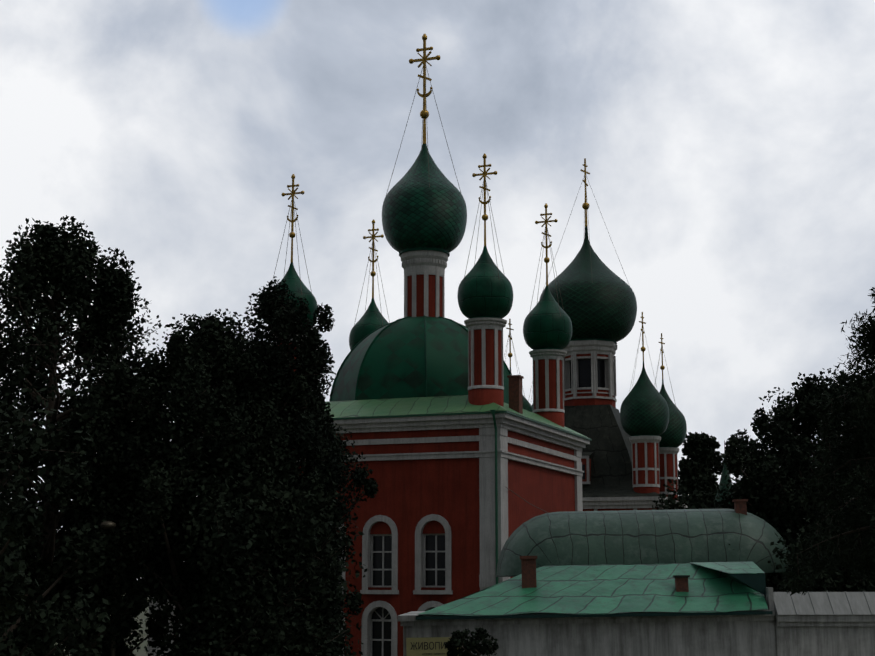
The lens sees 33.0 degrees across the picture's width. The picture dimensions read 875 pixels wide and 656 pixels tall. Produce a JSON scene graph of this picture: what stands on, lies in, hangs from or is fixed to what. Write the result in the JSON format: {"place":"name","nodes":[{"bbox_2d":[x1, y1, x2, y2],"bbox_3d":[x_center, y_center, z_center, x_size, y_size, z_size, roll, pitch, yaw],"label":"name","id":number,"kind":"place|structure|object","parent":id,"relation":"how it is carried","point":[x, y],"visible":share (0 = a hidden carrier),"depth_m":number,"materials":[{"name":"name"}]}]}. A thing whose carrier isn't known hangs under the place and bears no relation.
{"place":"outdoors","nodes":[
{"label":"outdoors","id":0,"kind":"place"},
{"bbox_2d":[54,593,148,655],"bbox_3d":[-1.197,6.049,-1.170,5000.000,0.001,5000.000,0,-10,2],"label":"ground","id":1,"kind":"structure","parent":0,"point":[142,650],"depth_m":157.88,"materials":[{"name":"grey plant"}]},
{"bbox_2d":[0,376,114,655],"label":"tree","id":2,"kind":"object","parent":1,"relation":"on","point":[25,523],"depth_m":34.34,"materials":[{"name":"green plant"}]},
{"bbox_2d":[0,215,171,655],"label":"tall tree","id":3,"kind":"object","parent":1,"relation":"on","point":[63,263],"depth_m":40.20,"materials":[{"name":"green plant"}]},
{"bbox_2d":[54,247,163,655],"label":"tree","id":4,"kind":"object","parent":1,"relation":"on","point":[122,289],"depth_m":42.09,"materials":[{"name":"green plant"}]},
{"bbox_2d":[100,521,118,655],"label":"street lamp","id":5,"kind":"object","parent":1,"relation":"on","point":[107,525],"visible":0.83,"depth_m":39.14,"materials":[{"name":"black metal"}]},
{"bbox_2d":[65,308,351,619],"bbox_3d":[-6.599,6.176,41.231,7.968,13.997,8.343,0,-10,2],"label":"tree","id":6,"kind":"object","parent":1,"relation":"on","point":[190,373],"depth_m":40.32,"materials":[{"name":"green plant"}]},
{"bbox_2d":[100,453,366,655],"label":"tree","id":7,"kind":"object","parent":1,"relation":"on","point":[227,604],"depth_m":38.42,"materials":[{"name":"green plant"}]},
{"bbox_2d":[185,276,378,655],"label":"cone tree","id":8,"kind":"object","parent":1,"relation":"on","point":[314,425],"depth_m":42.18,"materials":[{"name":"green plant"}]},
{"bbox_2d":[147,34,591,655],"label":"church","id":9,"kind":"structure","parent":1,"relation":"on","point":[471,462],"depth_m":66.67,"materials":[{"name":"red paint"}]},
{"bbox_2d":[444,627,498,655],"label":"bush","id":10,"kind":"object","parent":1,"relation":"on","point":[456,641],"depth_m":42.42,"materials":[{"name":"green plant"}]},
{"bbox_2d":[503,158,686,510],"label":"church","id":11,"kind":"structure","parent":1,"relation":"on","point":[629,459],"depth_m":112.84,"materials":[{"name":"red paint"}]},
{"bbox_2d":[678,432,723,508],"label":"tree","id":12,"kind":"object","parent":1,"relation":"on","point":[693,469],"depth_m":138.93,"materials":[{"name":"green plant"}]},
{"bbox_2d":[715,440,732,503],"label":"spire","id":13,"kind":"structure","parent":1,"relation":"on","point":[723,481],"depth_m":93.76,"materials":[{"name":"metal"}]},
{"bbox_2d":[652,365,873,583],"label":"tree","id":14,"kind":"object","parent":1,"relation":"on","point":[793,450],"depth_m":59.98,"materials":[{"name":"green plant"}]},
{"bbox_2d":[704,449,824,587],"bbox_3d":[13.273,10.530,59.427,7.317,11.523,9.197,0,-10,2],"label":"tree","id":15,"kind":"object","parent":1,"relation":"on","point":[767,506],"depth_m":57.73,"materials":[{"name":"green plant"}]},
{"bbox_2d":[729,467,874,591],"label":"tree","id":16,"kind":"object","parent":1,"relation":"on","point":[828,583],"depth_m":49.91,"materials":[{"name":"green plant"}]},
{"bbox_2d":[773,591,874,655],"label":"precinct wall","id":17,"kind":"structure","parent":1,"relation":"on","point":[826,623],"depth_m":43.68,"materials":[{"name":"white paint"}]},
{"bbox_2d":[779,287,874,595],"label":"tree","id":18,"kind":"object","parent":1,"relation":"on","point":[860,413],"depth_m":27.36,"materials":[{"name":"green plant"}]},
{"bbox_2d":[0,0,874,579],"label":"sky","id":19,"kind":"structure","parent":0,"point":[727,146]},
{"bbox_2d":[398,499,792,655],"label":"outbuilding","id":20,"kind":"structure","parent":0,"point":[683,582],"depth_m":45.08,"materials":[{"name":"metal"}]},
{"bbox_2d":[406,637,458,655],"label":"sign board","id":21,"kind":"object","parent":20,"relation":"attached to","point":[413,651],"visible":0.56,"depth_m":44.18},
{"bbox_2d":[411,642,444,649],"bbox_3d":[-0.121,9.503,44.165,1.382,0.224,0.009,-1,-10,3],"label":"sign lettering","id":22,"kind":"object","parent":21,"relation":"attached to","point":[429,645],"visible":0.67,"depth_m":44.17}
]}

